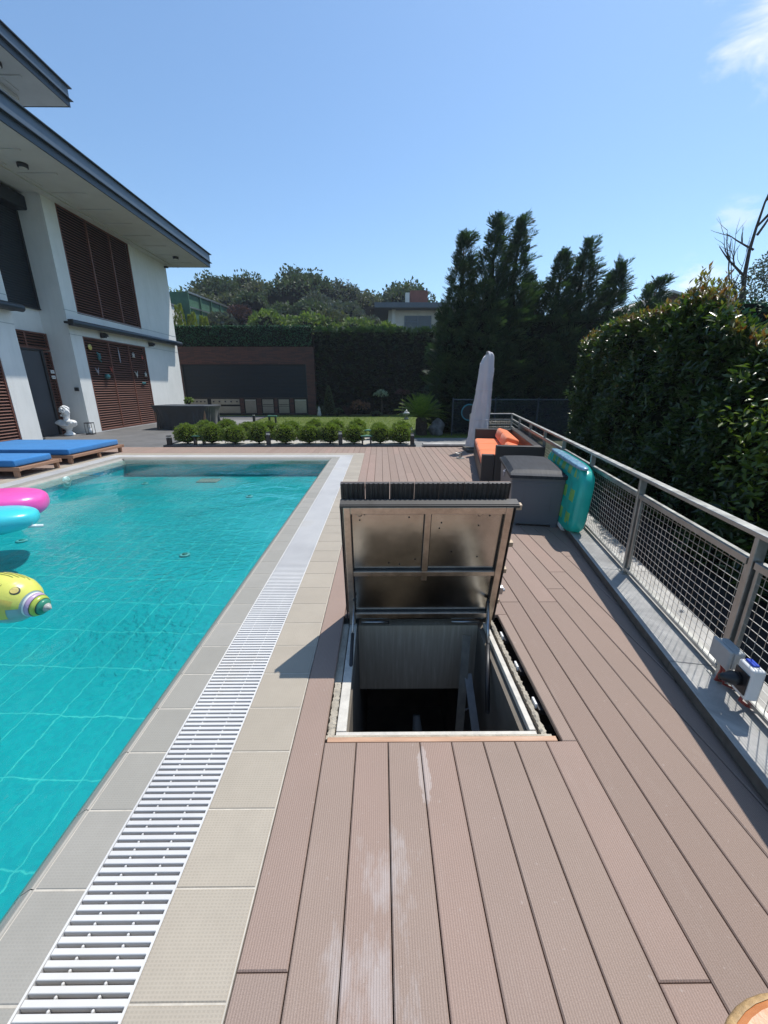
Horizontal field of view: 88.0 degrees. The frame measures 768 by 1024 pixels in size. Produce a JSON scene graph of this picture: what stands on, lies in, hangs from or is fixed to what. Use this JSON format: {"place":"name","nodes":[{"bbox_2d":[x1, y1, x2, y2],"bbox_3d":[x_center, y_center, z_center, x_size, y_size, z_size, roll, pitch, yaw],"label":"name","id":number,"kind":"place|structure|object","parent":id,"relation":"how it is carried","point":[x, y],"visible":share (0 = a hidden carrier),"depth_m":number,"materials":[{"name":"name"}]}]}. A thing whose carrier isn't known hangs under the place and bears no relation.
{"place":"outdoors","nodes":[
{"label":"outdoors","id":0,"kind":"place"},
{"bbox_2d":[43,416,266,446],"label":"terrace","id":1,"kind":"structure","parent":0,"point":[149,435],"depth_m":13.98,"materials":[{"name":"grey stone"}]},
{"bbox_2d":[55,405,76,435],"bbox_3d":[-11.086,-3.193,13.860,0.760,1.021,0.394,2,18,7],"label":"bust","id":2,"kind":"object","parent":1,"relation":"on","point":[66,423],"visible":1,"depth_m":13.76,"materials":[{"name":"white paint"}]},
{"bbox_2d":[151,404,220,428],"bbox_3d":[-8.081,-3.946,16.398,2.532,0.942,1.448,2,17,5],"label":"covered table","id":3,"kind":"object","parent":1,"relation":"on","point":[169,416],"visible":0.89,"depth_m":15.81,"materials":[{"name":"grey fabric"}]},
{"bbox_2d":[0,475,317,920],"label":"pool basin","id":4,"kind":"object","parent":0,"point":[87,675],"visible":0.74,"depth_m":4.12,"materials":[{"name":"tile"}]},
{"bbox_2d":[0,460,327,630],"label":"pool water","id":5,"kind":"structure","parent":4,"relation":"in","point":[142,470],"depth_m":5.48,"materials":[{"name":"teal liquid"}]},
{"bbox_2d":[0,487,49,534],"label":"pool float","id":6,"kind":"object","parent":5,"relation":"on","point":[21,508],"visible":1,"depth_m":4.83,"materials":[{"name":"pink plastic"}]},
{"bbox_2d":[0,572,51,623],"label":"inflatable toy","id":7,"kind":"object","parent":5,"relation":"on","point":[23,597],"visible":1,"depth_m":2.81,"materials":[{"name":"yellow plastic"}]},
{"bbox_2d":[21,464,325,895],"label":"pool wall","id":8,"kind":"structure","parent":4,"relation":"on","point":[59,491],"depth_m":9.43,"materials":[{"name":"tile"}]},
{"bbox_2d":[0,458,330,938],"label":"pool nosing","id":9,"kind":"object","parent":8,"relation":"on","point":[10,915],"visible":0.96,"depth_m":2.38,"materials":[{"name":"beige stone"}]},
{"bbox_2d":[220,415,467,437],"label":"lawn","id":10,"kind":"structure","parent":0,"point":[375,418],"depth_m":21.00,"materials":[{"name":"plant"}]},
{"bbox_2d":[177,347,316,414],"bbox_3d":[-8.762,-7.959,24.311,9.270,3.880,1.310,0,17,0],"label":"outdoor kitchen","id":11,"kind":"object","parent":10,"relation":"on","point":[256,380],"visible":0.75,"depth_m":23.70,"materials":[{"name":"brick"}]},
{"bbox_2d":[174,324,312,346],"bbox_3d":[-8.799,-10.246,23.119,9.315,1.292,0.668,0,17,0],"label":"hedge screen","id":12,"kind":"object","parent":11,"relation":"on","point":[244,335],"visible":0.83,"depth_m":22.96,"materials":[{"name":"green plant"}]},
{"bbox_2d":[245,399,256,412],"bbox_3d":[-8.108,-6.443,24.201,0.662,0.810,0.065,0,17,0],"label":"cabinet door","id":13,"kind":"structure","parent":11,"relation":"in","point":[250,404],"depth_m":24.19,"materials":[{"name":"metal"}]},
{"bbox_2d":[262,399,273,412],"bbox_3d":[-7.058,-6.445,24.209,0.662,0.810,0.065,0,17,0],"label":"cabinet door","id":14,"kind":"structure","parent":11,"relation":"in","point":[268,405],"depth_m":24.20,"materials":[{"name":"metal"}]},
{"bbox_2d":[278,399,289,412],"bbox_3d":[-6.090,-6.447,24.216,0.629,0.810,0.065,0,17,0],"label":"cabinet door","id":15,"kind":"structure","parent":11,"relation":"in","point":[283,403],"depth_m":24.21,"materials":[{"name":"metal"}]},
{"bbox_2d":[295,399,306,412],"bbox_3d":[-5.073,-6.449,24.223,0.695,0.810,0.065,0,17,0],"label":"cabinet door","id":16,"kind":"structure","parent":11,"relation":"in","point":[300,404],"depth_m":24.23,"materials":[{"name":"metal"}]},
{"bbox_2d":[323,385,335,414],"bbox_3d":[-3.232,-6.580,23.372,0.887,1.708,0.886,0,17,0],"label":"topiary cone","id":17,"kind":"object","parent":10,"relation":"on","point":[329,406],"visible":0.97,"depth_m":23.25,"materials":[{"name":"green plant"}]},
{"bbox_2d":[350,400,369,412],"bbox_3d":[-1.409,-6.222,23.257,1.281,0.759,1.288,0,17,0],"label":"shrub","id":18,"kind":"object","parent":10,"relation":"on","point":[360,406],"visible":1,"depth_m":23.00,"materials":[{"name":"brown plant"}]},
{"bbox_2d":[312,324,440,414],"bbox_3d":[0.006,-8.559,24.082,8.664,5.293,1.613,0,17,0],"label":"cypress hedge","id":19,"kind":"object","parent":10,"relation":"on","point":[363,364],"visible":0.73,"depth_m":23.72,"materials":[{"name":"green plant"}]},
{"bbox_2d":[373,389,387,415],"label":"standard tree","id":20,"kind":"object","parent":10,"relation":"on","point":[381,394],"visible":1,"depth_m":23.18,"materials":[{"name":"green plant"}]},
{"bbox_2d":[397,392,447,435],"bbox_3d":[1.335,-3.442,13.854,1.758,1.500,1.726,-8,19,-24],"label":"cycad","id":21,"kind":"object","parent":10,"relation":"on","point":[422,410],"visible":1,"depth_m":13.71,"materials":[{"name":"green plant"}]},
{"bbox_2d":[428,418,444,435],"bbox_3d":[1.813,-2.911,13.930,0.516,0.745,0.514,16,24,42],"label":"rock","id":22,"kind":"object","parent":10,"relation":"on","point":[436,427],"visible":0.78,"depth_m":13.77,"materials":[{"name":"grey stone"}]},
{"bbox_2d":[414,228,487,432],"bbox_3d":[2.768,-6.354,14.342,3.306,6.860,3.225,0,17,0],"label":"cypress tree","id":23,"kind":"object","parent":10,"relation":"on","point":[461,262],"visible":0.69,"depth_m":13.74,"materials":[{"name":"green plant"}]},
{"bbox_2d":[441,211,527,433],"bbox_3d":[3.564,-6.421,13.928,3.346,7.209,3.276,0,17,0],"label":"cypress tree","id":24,"kind":"object","parent":10,"relation":"on","point":[487,283],"visible":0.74,"depth_m":13.22,"materials":[{"name":"green plant"}]},
{"bbox_2d":[451,398,576,435],"bbox_3d":[4.543,-3.258,13.634,4.440,1.280,0.040,0,17,0],"label":"fence","id":25,"kind":"object","parent":10,"relation":"on","point":[495,410],"visible":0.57,"depth_m":13.56,"materials":[{"name":"metal"}]},
{"bbox_2d":[461,404,472,420],"bbox_3d":[2.893,-3.377,13.479,0.570,0.570,0.050,0,17,0],"label":"hoop","id":26,"kind":"object","parent":25,"relation":"hanging from","point":[466,410],"visible":0.62,"depth_m":13.46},
{"bbox_2d":[477,207,553,430],"bbox_3d":[4.434,-6.490,14.247,3.257,7.253,3.296,0,17,0],"label":"cypress tree","id":27,"kind":"object","parent":10,"relation":"on","point":[519,236],"visible":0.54,"depth_m":13.42,"materials":[{"name":"green plant"}]},
{"bbox_2d":[0,0,767,620],"label":"sky","id":28,"kind":"structure","parent":0,"point":[356,141],"materials":[{"name":"blue"}]},
{"bbox_2d":[414,438,466,446],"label":"patio","id":29,"kind":"structure","parent":0,"point":[418,442],"depth_m":12.65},
{"bbox_2d":[527,433,633,507],"bbox_3d":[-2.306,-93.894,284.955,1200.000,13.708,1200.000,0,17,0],"label":"ground","id":30,"kind":"structure","parent":0,"point":[555,439],"depth_m":13.01,"materials":[{"name":"soil"}]},
{"bbox_2d":[0,19,211,441],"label":"villa","id":31,"kind":"object","parent":30,"relation":"on","point":[84,238],"visible":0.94,"depth_m":13.62,"materials":[{"name":"paint"}]},
{"bbox_2d":[0,300,25,311],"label":"awning","id":32,"kind":"object","parent":31,"relation":"attached to","point":[8,305],"visible":1,"depth_m":11.14,"materials":[{"name":"metal"}]},
{"bbox_2d":[20,347,62,436],"bbox_3d":[-11.633,-3.891,13.052,0.144,2.835,1.815,0,17,0],"label":"door","id":33,"kind":"structure","parent":31,"relation":"in","point":[33,359],"depth_m":13.50,"materials":[{"name":"black plastic"}]},
{"bbox_2d":[64,319,182,346],"bbox_3d":[-10.637,-7.470,17.041,0.399,0.445,7.751,0,17,0],"label":"awning","id":34,"kind":"object","parent":31,"relation":"attached to","point":[81,324],"visible":1,"depth_m":15.61,"materials":[{"name":"metal"}]},
{"bbox_2d":[177,303,186,325],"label":"golden conifer","id":35,"kind":"object","parent":30,"relation":"on","point":[180,318],"visible":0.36,"depth_m":27.94,"materials":[{"name":"green plant"}]},
{"bbox_2d":[0,453,364,1023],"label":"pool surround tiles","id":36,"kind":"object","parent":30,"relation":"on","point":[193,955],"visible":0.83,"depth_m":1.48,"materials":[{"name":"concrete"}]},
{"bbox_2d":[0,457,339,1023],"bbox_3d":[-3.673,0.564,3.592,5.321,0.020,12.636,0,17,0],"label":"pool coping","id":37,"kind":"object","parent":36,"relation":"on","point":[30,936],"visible":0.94,"depth_m":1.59,"materials":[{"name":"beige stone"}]},
{"bbox_2d":[0,455,352,1023],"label":"overflow grate","id":38,"kind":"object","parent":36,"relation":"on","point":[90,970],"visible":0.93,"depth_m":1.50,"materials":[{"name":"plastic"}]},
{"bbox_2d":[179,286,221,303],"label":"broad tree","id":39,"kind":"object","parent":30,"relation":"on","point":[192,290],"visible":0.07,"depth_m":48.14,"materials":[{"name":"green plant"}]},
{"bbox_2d":[169,291,245,325],"bbox_3d":[-21.520,-20.979,48.537,8.170,8.270,26.620,0,17,0],"label":"court fence","id":40,"kind":"object","parent":30,"relation":"on","point":[190,302],"visible":0.18,"depth_m":36.83,"materials":[{"name":"green metal"}]},
{"bbox_2d":[179,269,240,301],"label":"broad tree","id":41,"kind":"object","parent":30,"relation":"on","point":[211,285],"visible":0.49,"depth_m":52.82,"materials":[{"name":"green plant"}]},
{"bbox_2d":[204,310,238,325],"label":"broad tree","id":42,"kind":"object","parent":30,"relation":"on","point":[219,317],"visible":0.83,"depth_m":37.35,"materials":[{"name":"green plant"}]},
{"bbox_2d":[214,290,239,306],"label":"broad tree","id":43,"kind":"object","parent":30,"relation":"on","point":[223,300],"visible":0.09,"depth_m":50.76,"materials":[{"name":"green plant"}]},
{"bbox_2d":[226,304,251,325],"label":"broad tree","id":44,"kind":"object","parent":30,"relation":"on","point":[240,313],"visible":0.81,"depth_m":39.03,"materials":[{"name":"purple plant"}]},
{"bbox_2d":[220,268,269,292],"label":"broad tree","id":45,"kind":"object","parent":30,"relation":"on","point":[242,280],"visible":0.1,"depth_m":56.50,"materials":[{"name":"green plant"}]},
{"bbox_2d":[229,289,269,311],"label":"broad tree","id":46,"kind":"object","parent":30,"relation":"on","point":[255,301],"visible":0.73,"depth_m":45.77,"materials":[{"name":"green plant"}]},
{"bbox_2d":[240,280,272,306],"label":"broad tree","id":47,"kind":"object","parent":30,"relation":"on","point":[254,287],"visible":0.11,"depth_m":54.24,"materials":[{"name":"green plant"}]},
{"bbox_2d":[245,307,289,325],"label":"broad tree","id":48,"kind":"object","parent":30,"relation":"on","point":[267,316],"visible":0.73,"depth_m":34.80,"materials":[{"name":"green plant"}]},
{"bbox_2d":[266,300,290,317],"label":"broad tree","id":49,"kind":"object","parent":30,"relation":"on","point":[281,308],"visible":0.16,"depth_m":44.21,"materials":[{"name":"green plant"}]},
{"bbox_2d":[173,438,409,444],"bbox_3d":[-2.670,-2.137,12.256,7.090,0.062,2.090,0,17,0],"label":"gravel bed","id":50,"kind":"object","parent":30,"relation":"on","point":[366,441],"visible":0.36,"depth_m":11.86,"materials":[{"name":"white gravel"}]},
{"bbox_2d":[172,422,198,443],"bbox_3d":[-5.803,-2.314,11.664,0.773,0.654,0.787,0,17,0],"label":"box ball","id":51,"kind":"object","parent":50,"relation":"on","point":[185,431],"visible":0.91,"depth_m":11.47,"materials":[{"name":"green plant"}]},
{"bbox_2d":[197,422,222,443],"bbox_3d":[-5.086,-2.314,11.665,0.768,0.653,0.787,0,17,0],"label":"box ball","id":52,"kind":"object","parent":50,"relation":"on","point":[211,432],"visible":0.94,"depth_m":11.47,"materials":[{"name":"green plant"}]},
{"bbox_2d":[217,417,236,427],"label":"box ball","id":53,"kind":"object","parent":50,"relation":"on","point":[225,422],"visible":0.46,"depth_m":12.57,"materials":[{"name":"green plant"}]},
{"bbox_2d":[220,424,247,443],"bbox_3d":[-4.409,-2.286,11.664,0.806,0.600,0.820,1,17,4],"label":"box ball","id":54,"kind":"object","parent":50,"relation":"on","point":[234,433],"visible":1,"depth_m":11.49,"materials":[{"name":"green plant"}]},
{"bbox_2d":[247,420,271,443],"bbox_3d":[-3.699,-2.340,11.663,0.707,0.704,0.716,13,22,37],"label":"box ball","id":55,"kind":"object","parent":50,"relation":"on","point":[256,431],"visible":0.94,"depth_m":11.49,"materials":[{"name":"green plant"}]},
{"bbox_2d":[271,423,296,443],"bbox_3d":[-2.915,-2.320,11.686,0.777,0.652,0.848,3,18,9],"label":"box ball","id":56,"kind":"object","parent":50,"relation":"on","point":[284,433],"visible":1,"depth_m":11.47,"materials":[{"name":"green plant"}]},
{"bbox_2d":[163,437,415,446],"bbox_3d":[-2.675,-2.158,12.260,7.140,0.100,2.129,0,17,0],"label":"bed edging","id":57,"kind":"object","parent":50,"relation":"on","point":[166,445],"visible":0.27,"depth_m":11.24,"materials":[{"name":"metal"}]},
{"bbox_2d":[297,423,320,443],"bbox_3d":[-2.224,-2.298,11.681,0.785,0.613,0.780,-16,23,-41],"label":"box ball","id":58,"kind":"object","parent":50,"relation":"on","point":[307,433],"visible":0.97,"depth_m":11.50,"materials":[{"name":"green plant"}]},
{"bbox_2d":[317,422,342,443],"bbox_3d":[-1.583,-2.334,11.679,0.815,0.682,0.792,-1,17,-3],"label":"box ball","id":59,"kind":"object","parent":50,"relation":"on","point":[329,432],"visible":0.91,"depth_m":11.49,"materials":[{"name":"green plant"}]},
{"bbox_2d":[342,423,365,443],"bbox_3d":[-0.874,-2.317,11.702,0.731,0.637,0.806,5,18,16],"label":"box ball","id":60,"kind":"object","parent":50,"relation":"on","point":[354,432],"visible":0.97,"depth_m":11.50,"materials":[{"name":"green plant"}]},
{"bbox_2d":[369,423,390,443],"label":"box ball","id":61,"kind":"object","parent":50,"relation":"on","point":[379,433],"visible":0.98,"depth_m":11.53,"materials":[{"name":"green plant"}]},
{"bbox_2d":[388,423,410,443],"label":"box ball","id":62,"kind":"object","parent":50,"relation":"on","point":[400,433],"visible":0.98,"depth_m":11.52,"materials":[{"name":"green plant"}]},
{"bbox_2d":[261,263,335,305],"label":"broad tree","id":63,"kind":"object","parent":30,"relation":"on","point":[294,285],"visible":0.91,"depth_m":50.71,"materials":[{"name":"green plant"}]},
{"bbox_2d":[286,297,334,315],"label":"broad tree","id":64,"kind":"object","parent":30,"relation":"on","point":[303,304],"visible":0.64,"depth_m":43.81,"materials":[{"name":"green plant"}]},
{"bbox_2d":[290,307,335,346],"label":"broad tree","id":65,"kind":"object","parent":30,"relation":"on","point":[313,320],"visible":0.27,"depth_m":35.69,"materials":[{"name":"green plant"}]},
{"bbox_2d":[299,289,342,307],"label":"broad tree","id":66,"kind":"object","parent":30,"relation":"on","point":[322,298],"visible":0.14,"depth_m":48.62,"materials":[{"name":"green plant"}]},
{"bbox_2d":[315,307,351,323],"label":"broad tree","id":67,"kind":"object","parent":30,"relation":"on","point":[333,314],"visible":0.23,"depth_m":37.22,"materials":[{"name":"green plant"}]},
{"bbox_2d":[326,277,364,304],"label":"broad tree","id":68,"kind":"object","parent":30,"relation":"on","point":[345,292],"visible":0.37,"depth_m":55.17,"materials":[{"name":"green plant"}]},
{"bbox_2d":[326,297,369,317],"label":"broad tree","id":69,"kind":"object","parent":30,"relation":"on","point":[348,308],"visible":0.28,"depth_m":47.18,"materials":[{"name":"green plant"}]},
{"bbox_2d":[331,316,374,331],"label":"broad tree","id":70,"kind":"object","parent":30,"relation":"on","point":[360,321],"visible":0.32,"depth_m":35.62,"materials":[{"name":"green plant"}]},
{"bbox_2d":[350,287,382,317],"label":"broad tree","id":71,"kind":"object","parent":30,"relation":"on","point":[368,301],"visible":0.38,"depth_m":56.34,"materials":[{"name":"green plant"}]},
{"bbox_2d":[379,276,437,301],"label":"broad tree","id":72,"kind":"object","parent":30,"relation":"on","point":[393,293],"visible":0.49,"depth_m":51.48,"materials":[{"name":"green plant"}]},
{"bbox_2d":[374,290,481,331],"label":"modern house","id":73,"kind":"structure","parent":30,"relation":"on","point":[416,309],"depth_m":39.93,"materials":[{"name":"white paint"}]},
{"bbox_2d":[404,316,430,331],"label":"window","id":74,"kind":"structure","parent":73,"relation":"in","point":[414,321],"depth_m":40.06,"materials":[{"name":"grey glass"}]},
{"bbox_2d":[281,449,767,1023],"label":"deck subfloor","id":75,"kind":"object","parent":30,"relation":"on","point":[701,593],"depth_m":3.53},
{"bbox_2d":[0,447,767,1023],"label":"wooden deck","id":76,"kind":"structure","parent":75,"relation":"on","point":[602,859],"depth_m":1.43,"materials":[{"name":"brown wood"}]},
{"bbox_2d":[0,453,61,477],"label":"sun lounger","id":77,"kind":"object","parent":76,"relation":"on","point":[16,463],"visible":1,"depth_m":7.65,"materials":[{"name":"blue wood"}]},
{"bbox_2d":[0,440,123,463],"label":"sun lounger","id":78,"kind":"object","parent":76,"relation":"on","point":[70,450],"visible":0.91,"depth_m":9.19,"materials":[{"name":"blue fabric"}]},
{"bbox_2d":[324,618,559,755],"bbox_3d":[0.325,1.734,3.340,1.270,2.096,2.465,0,17,0],"label":"pump pit","id":79,"kind":"object","parent":76,"relation":"in","point":[397,681],"visible":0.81,"depth_m":2.90,"materials":[{"name":"concrete"}]},
{"bbox_2d":[349,597,355,666],"bbox_3d":[-0.203,0.821,2.534,0.030,0.348,0.517,0,17,0],"label":"gas strut","id":80,"kind":"object","parent":79,"relation":"attached to","point":[351,648],"visible":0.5,"depth_m":2.53,"materials":[{"name":"grey metal"}]},
{"bbox_2d":[339,481,521,623],"bbox_3d":[0.291,0.313,2.630,1.110,1.078,0.144,0,31,0],"label":"hatch lid","id":81,"kind":"object","parent":79,"relation":"on","point":[429,550],"visible":0.98,"depth_m":2.53,"materials":[{"name":"silver metal"}]},
{"bbox_2d":[455,635,470,730],"bbox_3d":[0.543,1.241,2.750,0.055,0.698,0.329,4,18,14],"label":"timber offcut","id":82,"kind":"object","parent":79,"relation":"in","point":[461,701],"visible":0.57,"depth_m":2.75,"materials":[{"name":"grey wood"}]},
{"bbox_2d":[465,673,479,730],"bbox_3d":[0.594,1.313,2.668,0.050,0.308,0.309,-1,17,-4],"label":"timber offcut","id":83,"kind":"object","parent":79,"relation":"in","point":[471,704],"visible":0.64,"depth_m":2.67,"materials":[{"name":"grey wood"}]},
{"bbox_2d":[485,600,489,713],"bbox_3d":[0.671,0.914,2.570,0.030,0.488,0.527,3,18,10],"label":"gas strut","id":84,"kind":"object","parent":79,"relation":"attached to","point":[487,678],"visible":1,"depth_m":2.54,"materials":[{"name":"grey metal"}]},
{"bbox_2d":[462,351,493,452],"bbox_3d":[2.499,-2.807,10.197,0.700,2.470,0.700,0,17,0],"label":"covered parasol","id":85,"kind":"object","parent":76,"relation":"on","point":[480,412],"visible":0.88,"depth_m":10.08,"materials":[{"name":"fabric"}]},
{"bbox_2d":[474,428,545,481],"bbox_3d":[2.426,-1.250,8.156,1.000,0.678,3.190,3,18,10],"label":"wicker sofa","id":86,"kind":"object","parent":76,"relation":"on","point":[492,447],"visible":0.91,"depth_m":7.22,"materials":[{"name":"orange fabric"}]},
{"bbox_2d":[499,455,567,526],"bbox_3d":[1.890,-0.334,5.267,0.682,0.692,1.300,3,18,10],"label":"storage box","id":87,"kind":"object","parent":76,"relation":"on","point":[538,483],"visible":0.94,"depth_m":4.71,"materials":[{"name":"grey plastic"}]},
{"bbox_2d":[502,269,560,431],"bbox_3d":[5.291,-5.920,14.889,3.406,5.732,3.353,9,20,27],"label":"cypress tree","id":88,"kind":"object","parent":30,"relation":"on","point":[533,377],"visible":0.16,"depth_m":14.00,"materials":[{"name":"green plant"}]},
{"bbox_2d":[440,305,647,432],"bbox_3d":[6.248,-5.064,14.389,8.563,4.355,1.762,0,17,0],"label":"cypress hedge","id":89,"kind":"object","parent":30,"relation":"on","point":[544,327],"visible":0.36,"depth_m":13.73,"materials":[{"name":"green plant"}]},
{"bbox_2d":[519,245,586,432],"bbox_3d":[5.968,-6.056,14.450,3.436,6.237,3.237,0,17,0],"label":"cypress tree","id":90,"kind":"object","parent":30,"relation":"on","point":[563,264],"visible":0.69,"depth_m":13.66,"materials":[{"name":"green plant"}]},
{"bbox_2d":[532,232,613,432],"bbox_3d":[6.798,-6.300,14.432,3.169,6.693,3.162,0,17,0],"label":"cypress tree","id":91,"kind":"object","parent":30,"relation":"on","point":[588,286],"visible":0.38,"depth_m":13.58,"materials":[{"name":"green plant"}]},
{"bbox_2d":[557,252,638,418],"bbox_3d":[7.678,-6.022,14.445,3.354,6.106,3.484,0,17,0],"label":"cypress tree","id":92,"kind":"object","parent":30,"relation":"on","point":[616,296],"visible":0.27,"depth_m":13.69,"materials":[{"name":"green plant"}]},
{"bbox_2d":[623,273,678,313],"bbox_3d":[8.779,-5.836,14.745,3.468,5.553,3.259,0,17,0],"label":"cypress tree","id":93,"kind":"object","parent":30,"relation":"on","point":[653,292],"visible":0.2,"depth_m":13.91,"materials":[{"name":"green plant"}]},
{"bbox_2d":[563,260,767,602],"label":"laurel hedge","id":94,"kind":"object","parent":30,"relation":"on","point":[674,394],"visible":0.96,"depth_m":4.37,"materials":[{"name":"green plant"}]},
{"bbox_2d":[566,533,767,804],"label":"kerb base","id":95,"kind":"object","parent":30,"relation":"on","point":[681,688],"depth_m":2.17,"materials":[{"name":"concrete"}]},
{"bbox_2d":[422,442,767,788],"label":"stone kerb","id":96,"kind":"structure","parent":95,"relation":"on","point":[743,728],"depth_m":2.46,"materials":[{"name":"grey stone"}]},
{"bbox_2d":[548,448,594,531],"bbox_3d":[2.239,-0.321,4.949,0.205,0.780,1.700,7,18,8],"label":"air mattress","id":97,"kind":"object","parent":96,"relation":"on","point":[577,497],"visible":0.8,"depth_m":4.29,"materials":[{"name":"teal plastic"}]},
{"bbox_2d":[563,528,596,572],"bbox_3d":[1.999,0.334,4.116,0.003,0.050,1.268,3,18,10],"label":"kerb edge","id":98,"kind":"object","parent":96,"relation":"attached to","point":[586,556],"visible":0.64,"depth_m":3.93,"materials":[{"name":"concrete"}]},
{"bbox_2d":[597,568,668,667],"bbox_3d":[1.775,0.708,2.921,0.003,0.050,1.268,3,18,10],"label":"kerb edge","id":99,"kind":"object","parent":96,"relation":"attached to","point":[651,642],"visible":1,"depth_m":2.74,"materials":[{"name":"concrete"}]},
{"bbox_2d":[510,413,767,725],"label":"railing","id":100,"kind":"object","parent":96,"relation":"on","point":[755,569],"visible":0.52,"depth_m":2.51,"materials":[{"name":"metal"}]},
{"bbox_2d":[709,636,745,689],"bbox_3d":[1.790,0.806,2.056,0.137,0.277,0.150,3,18,10],"label":"junction box","id":101,"kind":"object","parent":100,"relation":"attached to","point":[726,654],"visible":0.86,"depth_m":2.02,"materials":[{"name":"grey plastic"}]},
{"bbox_2d":[718,658,767,712],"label":"power socket","id":102,"kind":"object","parent":100,"relation":"attached to","point":[745,679],"visible":0.97,"depth_m":1.87,"materials":[{"name":"white plastic"}]},
{"bbox_2d":[667,662,767,803],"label":"kerb edge","id":103,"kind":"object","parent":96,"relation":"attached to","point":[751,774],"visible":1,"depth_m":1.84,"materials":[{"name":"stone"}]},
{"bbox_2d":[711,195,767,303],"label":"bare topped tree","id":104,"kind":"object","parent":30,"relation":"on","point":[744,276],"visible":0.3,"depth_m":12.76,"materials":[{"name":"brown plant"}]},
{"bbox_2d":[731,296,767,327],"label":"hedge screen","id":105,"kind":"object","parent":30,"relation":"on","point":[761,308],"visible":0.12,"depth_m":8.45,"materials":[{"name":"green plant"}]},
{"bbox_2d":[724,993,767,1023],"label":"stool","id":106,"kind":"object","parent":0,"point":[752,1010],"visible":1,"depth_m":0.77,"materials":[{"name":"wood"}]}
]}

